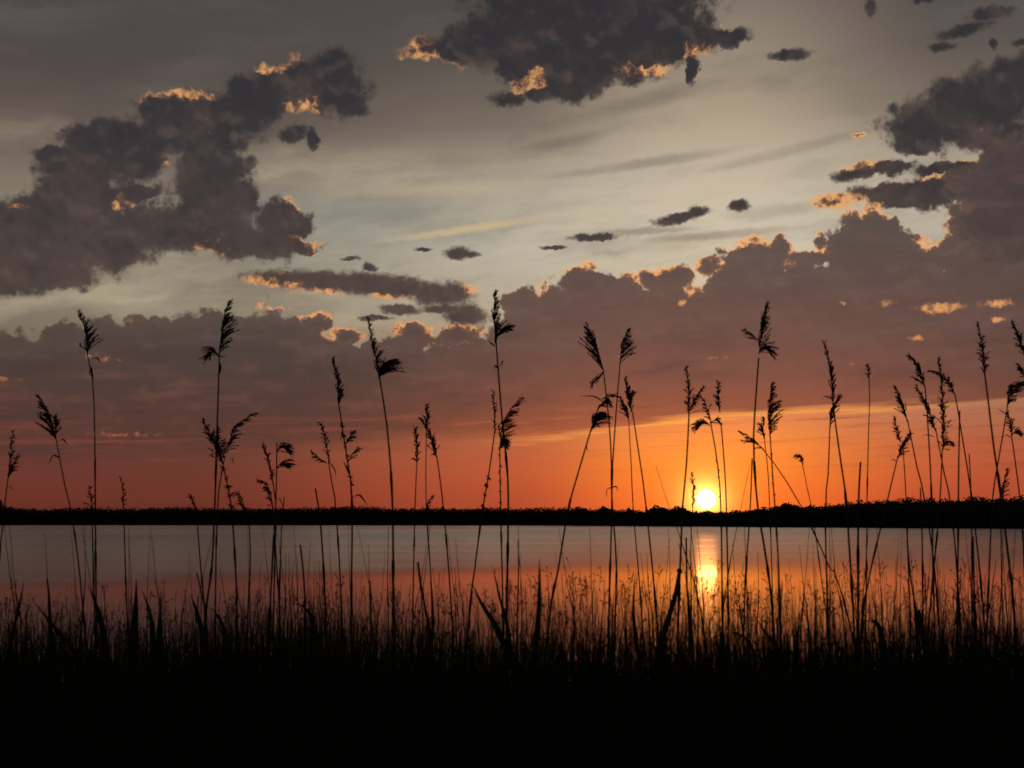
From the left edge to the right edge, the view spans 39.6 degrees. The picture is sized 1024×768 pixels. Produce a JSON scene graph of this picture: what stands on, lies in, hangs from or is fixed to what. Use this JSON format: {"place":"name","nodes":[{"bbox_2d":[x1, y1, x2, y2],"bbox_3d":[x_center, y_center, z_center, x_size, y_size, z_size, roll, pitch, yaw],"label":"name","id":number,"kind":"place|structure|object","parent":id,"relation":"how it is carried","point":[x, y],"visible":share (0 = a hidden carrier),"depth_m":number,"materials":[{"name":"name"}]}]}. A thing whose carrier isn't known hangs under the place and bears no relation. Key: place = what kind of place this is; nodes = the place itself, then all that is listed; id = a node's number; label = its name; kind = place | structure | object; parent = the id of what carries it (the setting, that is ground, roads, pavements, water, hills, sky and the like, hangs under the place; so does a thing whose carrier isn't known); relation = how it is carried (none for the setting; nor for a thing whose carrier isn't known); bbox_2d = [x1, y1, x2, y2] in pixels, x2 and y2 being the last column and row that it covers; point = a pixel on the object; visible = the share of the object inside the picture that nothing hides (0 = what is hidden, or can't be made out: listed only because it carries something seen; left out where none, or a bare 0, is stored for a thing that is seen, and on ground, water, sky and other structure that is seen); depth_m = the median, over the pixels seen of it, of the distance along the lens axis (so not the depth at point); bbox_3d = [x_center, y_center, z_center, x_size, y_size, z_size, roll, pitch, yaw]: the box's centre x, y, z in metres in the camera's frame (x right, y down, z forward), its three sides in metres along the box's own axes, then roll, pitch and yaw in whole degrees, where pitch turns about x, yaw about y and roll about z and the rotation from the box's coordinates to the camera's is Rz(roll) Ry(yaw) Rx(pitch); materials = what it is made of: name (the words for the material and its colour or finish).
{"place":"outdoors","nodes":[
{"label":"outdoors","id":0,"kind":"place"},
{"bbox_2d":[0,602,1023,767],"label":"bank grass","id":1,"kind":"structure","parent":0,"point":[205,734],"depth_m":2.42,"materials":[{"name":"plant"}]},
{"bbox_2d":[3,582,23,691],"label":"broad leaf","id":2,"kind":"object","parent":1,"relation":"on","point":[17,611],"visible":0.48,"depth_m":4.35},
{"bbox_2d":[35,604,94,687],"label":"broad leaf","id":3,"kind":"object","parent":1,"relation":"on","point":[58,630],"visible":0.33,"depth_m":4.15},
{"bbox_2d":[88,585,108,678],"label":"broad leaf","id":4,"kind":"object","parent":1,"relation":"on","point":[97,609],"visible":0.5,"depth_m":4.35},
{"bbox_2d":[129,578,137,680],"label":"broad leaf","id":5,"kind":"object","parent":1,"relation":"on","point":[135,606],"visible":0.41,"depth_m":4.25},
{"bbox_2d":[142,591,157,690],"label":"broad leaf","id":6,"kind":"object","parent":1,"relation":"on","point":[150,619],"visible":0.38,"depth_m":4.35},
{"bbox_2d":[156,594,161,660],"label":"broad leaf","id":7,"kind":"object","parent":1,"relation":"on","point":[160,618],"visible":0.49,"depth_m":4.45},
{"bbox_2d":[190,594,209,683],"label":"broad leaf","id":8,"kind":"object","parent":1,"relation":"on","point":[198,618],"visible":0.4,"depth_m":4.35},
{"bbox_2d":[209,607,227,667],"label":"broad leaf","id":9,"kind":"object","parent":1,"relation":"on","point":[218,616],"visible":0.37,"depth_m":4.35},
{"bbox_2d":[296,604,317,680],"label":"broad leaf","id":10,"kind":"object","parent":1,"relation":"on","point":[307,611],"visible":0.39,"depth_m":4.25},
{"bbox_2d":[472,583,515,672],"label":"broad leaf","id":11,"kind":"object","parent":1,"relation":"on","point":[487,613],"visible":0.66,"depth_m":4.35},
{"bbox_2d":[492,565,514,686],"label":"broad leaf","id":12,"kind":"object","parent":1,"relation":"on","point":[505,620],"visible":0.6,"depth_m":4.55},
{"bbox_2d":[532,560,540,680],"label":"broad leaf","id":13,"kind":"object","parent":1,"relation":"on","point":[539,590],"visible":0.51,"depth_m":4.35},
{"bbox_2d":[632,578,639,665],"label":"broad leaf","id":14,"kind":"object","parent":1,"relation":"on","point":[634,624],"visible":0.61,"depth_m":4.35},
{"bbox_2d":[658,568,681,651],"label":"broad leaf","id":15,"kind":"object","parent":1,"relation":"on","point":[679,571],"visible":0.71,"depth_m":5.14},
{"bbox_2d":[755,617,784,687],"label":"broad leaf","id":16,"kind":"object","parent":1,"relation":"on","point":[776,650],"visible":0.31,"depth_m":4.34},
{"bbox_2d":[860,620,887,665],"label":"broad leaf","id":17,"kind":"object","parent":1,"relation":"on","point":[881,629],"visible":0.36,"depth_m":4.15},
{"bbox_2d":[0,525,1023,680],"bbox_3d":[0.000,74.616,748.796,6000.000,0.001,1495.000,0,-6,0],"label":"water","id":18,"kind":"structure","parent":0,"point":[173,558],"depth_m":78.40,"materials":[{"name":"liquid"}]},
{"bbox_2d":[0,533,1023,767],"bbox_3d":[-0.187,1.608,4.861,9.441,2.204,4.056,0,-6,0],"label":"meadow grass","id":19,"kind":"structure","parent":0,"point":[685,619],"depth_m":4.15,"materials":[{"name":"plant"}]},
{"bbox_2d":[0,521,1023,527],"bbox_3d":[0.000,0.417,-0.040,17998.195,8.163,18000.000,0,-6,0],"label":"ground","id":20,"kind":"structure","parent":0,"point":[870,526],"depth_m":807.54,"materials":[{"name":"soil"}]},
{"bbox_2d":[0,430,20,556],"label":"reed","id":21,"kind":"object","parent":20,"relation":"on","point":[10,470],"visible":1,"depth_m":5.99,"materials":[{"name":"black plant"}]},
{"bbox_2d":[3,519,18,657],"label":"reed stalk","id":22,"kind":"object","parent":20,"relation":"on","point":[9,571],"visible":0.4,"depth_m":5.66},
{"bbox_2d":[9,522,22,649],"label":"reed stalk","id":23,"kind":"object","parent":20,"relation":"on","point":[14,583],"visible":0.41,"depth_m":5.38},
{"bbox_2d":[46,579,53,655],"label":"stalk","id":24,"kind":"object","parent":20,"relation":"on","point":[50,615],"visible":0.4,"depth_m":6.13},
{"bbox_2d":[34,394,85,642],"bbox_3d":[-1.704,1.218,5.514,0.369,2.374,0.097,0,-6,0],"label":"reed","id":25,"kind":"object","parent":20,"relation":"on","point":[55,422],"visible":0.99,"depth_m":5.60,"materials":[{"name":"black plant"}]},
{"bbox_2d":[69,519,78,641],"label":"reed stalk","id":26,"kind":"object","parent":20,"relation":"on","point":[75,586],"visible":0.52,"depth_m":6.93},
{"bbox_2d":[81,516,85,632],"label":"reed stalk","id":27,"kind":"object","parent":20,"relation":"on","point":[85,579],"visible":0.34,"depth_m":5.72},
{"bbox_2d":[83,485,95,632],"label":"reed","id":28,"kind":"object","parent":20,"relation":"on","point":[90,497],"visible":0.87,"depth_m":7.16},
{"bbox_2d":[77,309,102,668],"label":"reed","id":29,"kind":"object","parent":20,"relation":"on","point":[87,329],"visible":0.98,"depth_m":6.43,"materials":[{"name":"black plant"}]},
{"bbox_2d":[118,475,128,655],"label":"reed","id":30,"kind":"object","parent":20,"relation":"on","point":[122,498],"visible":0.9,"depth_m":7.55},
{"bbox_2d":[187,493,204,613],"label":"reed","id":31,"kind":"object","parent":20,"relation":"on","point":[192,500],"visible":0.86,"depth_m":7.36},
{"bbox_2d":[196,573,209,653],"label":"reed stalk","id":32,"kind":"object","parent":20,"relation":"on","point":[203,601],"visible":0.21,"depth_m":5.74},
{"bbox_2d":[198,299,239,631],"bbox_3d":[-1.205,1.074,5.743,0.178,2.863,0.110,-2,-6,17],"label":"reed","id":33,"kind":"object","parent":20,"relation":"on","point":[224,335],"visible":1,"depth_m":5.83,"materials":[{"name":"black plant"}]},
{"bbox_2d":[201,416,237,672],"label":"reed","id":34,"kind":"object","parent":20,"relation":"on","point":[218,448],"visible":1,"depth_m":5.79,"materials":[{"name":"black plant"}]},
{"bbox_2d":[214,412,258,634],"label":"reed","id":35,"kind":"object","parent":20,"relation":"on","point":[240,424],"visible":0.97,"depth_m":6.19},
{"bbox_2d":[233,490,250,630],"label":"reed","id":36,"kind":"object","parent":20,"relation":"on","point":[241,504],"visible":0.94,"depth_m":6.57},
{"bbox_2d":[247,530,250,617],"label":"reed stalk","id":37,"kind":"object","parent":20,"relation":"on","point":[249,582],"visible":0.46,"depth_m":5.19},
{"bbox_2d":[255,479,282,625],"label":"reed","id":38,"kind":"object","parent":20,"relation":"on","point":[266,488],"visible":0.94,"depth_m":6.37,"materials":[{"name":"black plant"}]},
{"bbox_2d":[262,443,276,626],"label":"reed","id":39,"kind":"object","parent":20,"relation":"on","point":[264,447],"visible":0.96,"depth_m":6.77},
{"bbox_2d":[267,442,295,635],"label":"reed","id":40,"kind":"object","parent":20,"relation":"on","point":[288,446],"visible":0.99,"depth_m":5.98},
{"bbox_2d":[278,497,284,621],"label":"reed stalk","id":41,"kind":"object","parent":20,"relation":"on","point":[280,554],"visible":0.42,"depth_m":6.35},
{"bbox_2d":[276,526,287,646],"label":"reed stalk","id":42,"kind":"object","parent":20,"relation":"on","point":[284,587],"visible":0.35,"depth_m":6.15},
{"bbox_2d":[300,545,306,640],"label":"reed stalk","id":43,"kind":"object","parent":20,"relation":"on","point":[303,582],"visible":0.29,"depth_m":5.95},
{"bbox_2d":[315,488,327,653],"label":"reed stalk","id":44,"kind":"object","parent":20,"relation":"on","point":[323,569],"visible":0.5,"depth_m":6.15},
{"bbox_2d":[310,421,342,618],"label":"reed","id":45,"kind":"object","parent":20,"relation":"on","point":[325,446],"visible":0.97,"depth_m":6.59,"materials":[{"name":"black plant"}]},
{"bbox_2d":[332,356,367,632],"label":"reed","id":46,"kind":"object","parent":20,"relation":"on","point":[340,395],"visible":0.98,"depth_m":6.00,"materials":[{"name":"black plant"}]},
{"bbox_2d":[366,316,406,633],"bbox_3d":[-0.445,0.931,4.936,0.146,2.360,0.083,0,-6,0],"label":"reed","id":47,"kind":"object","parent":20,"relation":"on","point":[387,366],"visible":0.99,"depth_m":5.01,"materials":[{"name":"black plant"}]},
{"bbox_2d":[387,520,388,636],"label":"reed stalk","id":48,"kind":"object","parent":20,"relation":"on","point":[387,578],"visible":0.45,"depth_m":6.99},
{"bbox_2d":[410,426,421,647],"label":"reed","id":49,"kind":"object","parent":20,"relation":"on","point":[416,435],"visible":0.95,"depth_m":6.58,"materials":[{"name":"black plant"}]},
{"bbox_2d":[417,562,430,633],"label":"reed stalk","id":50,"kind":"object","parent":20,"relation":"on","point":[426,613],"visible":0.16,"depth_m":5.55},
{"bbox_2d":[422,404,434,654],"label":"reed","id":51,"kind":"object","parent":20,"relation":"on","point":[428,416],"visible":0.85,"depth_m":7.00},
{"bbox_2d":[425,495,433,647],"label":"reed","id":52,"kind":"object","parent":20,"relation":"on","point":[428,502],"visible":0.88,"depth_m":6.56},
{"bbox_2d":[418,417,454,645],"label":"reed","id":53,"kind":"object","parent":20,"relation":"on","point":[433,442],"visible":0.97,"depth_m":6.18,"materials":[{"name":"black plant"}]},
{"bbox_2d":[466,389,496,651],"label":"reed","id":54,"kind":"object","parent":20,"relation":"on","point":[486,485],"visible":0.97,"depth_m":6.58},
{"bbox_2d":[489,288,516,638],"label":"reed","id":55,"kind":"object","parent":20,"relation":"on","point":[504,329],"visible":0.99,"depth_m":5.82,"materials":[{"name":"black plant"}]},
{"bbox_2d":[497,396,524,665],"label":"reed","id":56,"kind":"object","parent":20,"relation":"on","point":[507,426],"visible":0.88,"depth_m":6.00,"materials":[{"name":"plant"}]},
{"bbox_2d":[0,495,1023,527],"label":"wood","id":57,"kind":"object","parent":20,"relation":"on","point":[895,513],"visible":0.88,"depth_m":795.86,"materials":[{"name":"black plant"}]},
{"bbox_2d":[517,523,518,648],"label":"reed stalk","id":58,"kind":"object","parent":20,"relation":"on","point":[518,577],"visible":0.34,"depth_m":5.37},
{"bbox_2d":[517,542,522,654],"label":"reed stalk","id":59,"kind":"object","parent":20,"relation":"on","point":[522,599],"visible":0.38,"depth_m":5.20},
{"bbox_2d":[570,506,588,519],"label":"broadleaf tree","id":60,"kind":"object","parent":20,"relation":"on","point":[579,507],"visible":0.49,"depth_m":773.64,"materials":[{"name":"black plant"}]},
{"bbox_2d":[546,393,622,652],"bbox_3d":[0.217,1.216,5.499,0.448,2.377,0.097,0,-6,0],"label":"reed","id":61,"kind":"object","parent":20,"relation":"on","point":[597,417],"visible":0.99,"depth_m":5.60,"materials":[{"name":"black plant"}]},
{"bbox_2d":[590,542,593,651],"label":"reed stalk","id":62,"kind":"object","parent":20,"relation":"on","point":[591,591],"visible":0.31,"depth_m":5.92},
{"bbox_2d":[577,322,612,625],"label":"reed","id":63,"kind":"object","parent":20,"relation":"on","point":[592,342],"visible":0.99,"depth_m":6.23,"materials":[{"name":"black plant"}]},
{"bbox_2d":[606,328,636,626],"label":"reed","id":64,"kind":"object","parent":20,"relation":"on","point":[624,348],"visible":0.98,"depth_m":6.00,"materials":[{"name":"black plant"}]},
{"bbox_2d":[618,399,643,648],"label":"reed","id":65,"kind":"object","parent":20,"relation":"on","point":[624,408],"visible":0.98,"depth_m":7.18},
{"bbox_2d":[624,376,657,633],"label":"reed","id":66,"kind":"object","parent":20,"relation":"on","point":[629,395],"visible":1,"depth_m":6.19,"materials":[{"name":"plant"}]},
{"bbox_2d":[648,505,667,521],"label":"broadleaf tree","id":67,"kind":"object","parent":20,"relation":"on","point":[653,509],"visible":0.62,"depth_m":696.46,"materials":[{"name":"black plant"}]},
{"bbox_2d":[669,506,686,519],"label":"broadleaf tree","id":68,"kind":"object","parent":20,"relation":"on","point":[676,509],"visible":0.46,"depth_m":679.89,"materials":[{"name":"black plant"}]},
{"bbox_2d":[656,467,704,631],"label":"reed stalk","id":69,"kind":"object","parent":20,"relation":"on","point":[683,547],"visible":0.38,"depth_m":6.95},
{"bbox_2d":[678,543,692,650],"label":"reed stalk","id":70,"kind":"object","parent":20,"relation":"on","point":[689,600],"visible":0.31,"depth_m":5.22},
{"bbox_2d":[685,537,690,639],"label":"reed stalk","id":71,"kind":"object","parent":20,"relation":"on","point":[688,607],"visible":0.32,"depth_m":5.94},
{"bbox_2d":[677,365,704,657],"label":"reed","id":72,"kind":"object","parent":20,"relation":"on","point":[693,403],"visible":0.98,"depth_m":5.20,"materials":[{"name":"black plant"}]},
{"bbox_2d":[689,471,697,636],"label":"reed","id":73,"kind":"object","parent":20,"relation":"on","point":[693,490],"visible":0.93,"depth_m":6.77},
{"bbox_2d":[689,518,698,637],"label":"reed stalk","id":74,"kind":"object","parent":20,"relation":"on","point":[696,582],"visible":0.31,"depth_m":6.95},
{"bbox_2d":[695,513,703,640],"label":"reed stalk","id":75,"kind":"object","parent":20,"relation":"on","point":[701,581],"visible":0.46,"depth_m":5.31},
{"bbox_2d":[689,394,723,638],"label":"reed","id":76,"kind":"object","parent":20,"relation":"on","point":[698,423],"visible":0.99,"depth_m":6.20,"materials":[{"name":"plant"}]},
{"bbox_2d":[713,380,728,631],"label":"reed","id":77,"kind":"object","parent":20,"relation":"on","point":[719,406],"visible":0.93,"depth_m":6.38,"materials":[{"name":"black plant"}]},
{"bbox_2d":[724,467,749,602],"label":"reed stalk","id":78,"kind":"object","parent":20,"relation":"on","point":[734,540],"visible":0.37,"depth_m":6.76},
{"bbox_2d":[744,521,748,617],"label":"reed stalk","id":79,"kind":"object","parent":20,"relation":"on","point":[746,566],"visible":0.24,"depth_m":5.44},
{"bbox_2d":[743,458,752,641],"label":"reed stalk","id":80,"kind":"object","parent":20,"relation":"on","point":[746,563],"visible":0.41,"depth_m":6.37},
{"bbox_2d":[741,301,778,640],"bbox_3d":[0.927,0.946,5.139,0.157,2.528,0.082,-2,-6,22],"label":"reed","id":81,"kind":"object","parent":20,"relation":"on","point":[763,322],"visible":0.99,"depth_m":5.22,"materials":[{"name":"plant"}]},
{"bbox_2d":[756,416,773,607],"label":"reed","id":82,"kind":"object","parent":20,"relation":"on","point":[761,429],"visible":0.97,"depth_m":7.59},
{"bbox_2d":[767,381,782,642],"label":"reed","id":83,"kind":"object","parent":20,"relation":"on","point":[772,411],"visible":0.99,"depth_m":5.80,"materials":[{"name":"plant"}]},
{"bbox_2d":[776,502,799,517],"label":"broadleaf tree","id":84,"kind":"object","parent":20,"relation":"on","point":[783,508],"visible":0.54,"depth_m":586.83,"materials":[{"name":"black plant"}]},
{"bbox_2d":[738,431,850,629],"bbox_3d":[1.556,1.586,6.882,0.896,2.732,0.034,0,-6,0],"label":"reed","id":85,"kind":"object","parent":20,"relation":"on","point":[747,437],"visible":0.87,"depth_m":6.98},
{"bbox_2d":[794,453,826,629],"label":"reed","id":86,"kind":"object","parent":20,"relation":"on","point":[798,456],"visible":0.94,"depth_m":6.57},
{"bbox_2d":[824,394,842,648],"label":"reed","id":87,"kind":"object","parent":20,"relation":"on","point":[831,414],"visible":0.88,"depth_m":6.18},
{"bbox_2d":[822,340,855,663],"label":"reed","id":88,"kind":"object","parent":20,"relation":"on","point":[831,371],"visible":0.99,"depth_m":5.19,"materials":[{"name":"black plant"}]},
{"bbox_2d":[831,528,846,644],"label":"reed stalk","id":89,"kind":"object","parent":20,"relation":"on","point":[836,581],"visible":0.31,"depth_m":5.76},
{"bbox_2d":[856,462,860,647],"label":"reed stalk","id":90,"kind":"object","parent":20,"relation":"on","point":[858,553],"visible":0.48,"depth_m":5.96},
{"bbox_2d":[865,363,870,643],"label":"reed","id":91,"kind":"object","parent":20,"relation":"on","point":[868,370],"visible":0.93,"depth_m":6.38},
{"bbox_2d":[859,430,913,667],"bbox_3d":[1.455,1.342,5.691,0.383,2.320,0.074,0,-6,0],"label":"reed","id":92,"kind":"object","parent":20,"relation":"on","point":[905,441],"visible":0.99,"depth_m":5.78,"materials":[{"name":"black plant"}]},
{"bbox_2d":[892,415,911,639],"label":"reed","id":93,"kind":"object","parent":20,"relation":"on","point":[897,434],"visible":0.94,"depth_m":6.98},
{"bbox_2d":[906,539,916,633],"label":"reed stalk","id":94,"kind":"object","parent":20,"relation":"on","point":[911,579],"visible":0.3,"depth_m":5.75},
{"bbox_2d":[893,384,938,622],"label":"reed","id":95,"kind":"object","parent":20,"relation":"on","point":[900,402],"visible":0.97,"depth_m":6.39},
{"bbox_2d":[905,353,935,640],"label":"reed","id":96,"kind":"object","parent":20,"relation":"on","point":[918,367],"visible":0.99,"depth_m":6.19,"materials":[{"name":"plant"}]},
{"bbox_2d":[920,488,923,622],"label":"reed stalk","id":97,"kind":"object","parent":20,"relation":"on","point":[922,570],"visible":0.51,"depth_m":6.15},
{"bbox_2d":[915,609,933,687],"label":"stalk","id":98,"kind":"object","parent":20,"relation":"on","point":[921,625],"visible":0.46,"depth_m":4.34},
{"bbox_2d":[914,384,961,643],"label":"reed","id":99,"kind":"object","parent":20,"relation":"on","point":[931,419],"visible":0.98,"depth_m":6.00,"materials":[{"name":"black plant"}]},
{"bbox_2d":[927,357,955,632],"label":"reed","id":100,"kind":"object","parent":20,"relation":"on","point":[943,423],"visible":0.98,"depth_m":5.80,"materials":[{"name":"black plant"}]},
{"bbox_2d":[927,370,985,631],"bbox_3d":[2.014,1.344,6.301,0.280,2.835,0.051,0,-6,0],"label":"reed","id":101,"kind":"object","parent":20,"relation":"on","point":[947,382],"visible":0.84,"depth_m":6.38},
{"bbox_2d":[956,410,959,640],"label":"reed stalk","id":102,"kind":"object","parent":20,"relation":"on","point":[958,525],"visible":0.59,"depth_m":5.97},
{"bbox_2d":[969,454,972,632],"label":"reed stalk","id":103,"kind":"object","parent":20,"relation":"on","point":[971,533],"visible":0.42,"depth_m":6.36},
{"bbox_2d":[972,536,976,671],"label":"reed stalk","id":104,"kind":"object","parent":20,"relation":"on","point":[974,577],"visible":0.25,"depth_m":5.55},
{"bbox_2d":[975,322,1015,635],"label":"reed","id":105,"kind":"object","parent":20,"relation":"on","point":[982,346],"visible":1,"depth_m":5.00,"materials":[{"name":"plant"}]},
{"bbox_2d":[1001,527,1007,640],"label":"reed stalk","id":106,"kind":"object","parent":20,"relation":"on","point":[1004,582],"visible":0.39,"depth_m":7.02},
{"bbox_2d":[986,381,1023,640],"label":"reed","id":107,"kind":"object","parent":20,"relation":"on","point":[1011,390],"visible":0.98,"depth_m":5.80,"materials":[{"name":"black plant"}]},
{"bbox_2d":[999,468,1011,637],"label":"reed","id":108,"kind":"object","parent":20,"relation":"on","point":[1005,481],"visible":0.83,"depth_m":6.57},
{"bbox_2d":[1005,410,1023,565],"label":"reed","id":109,"kind":"object","parent":20,"relation":"on","point":[1018,432],"visible":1,"depth_m":6.20,"materials":[{"name":"black plant"}]},
{"bbox_2d":[1011,319,1023,376],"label":"reed","id":110,"kind":"object","parent":20,"relation":"on","point":[1021,347],"visible":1,"depth_m":5.64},
{"bbox_2d":[0,0,1023,512],"label":"sky","id":111,"kind":"structure","parent":0,"point":[667,172],"materials":[{"name":"grey"}]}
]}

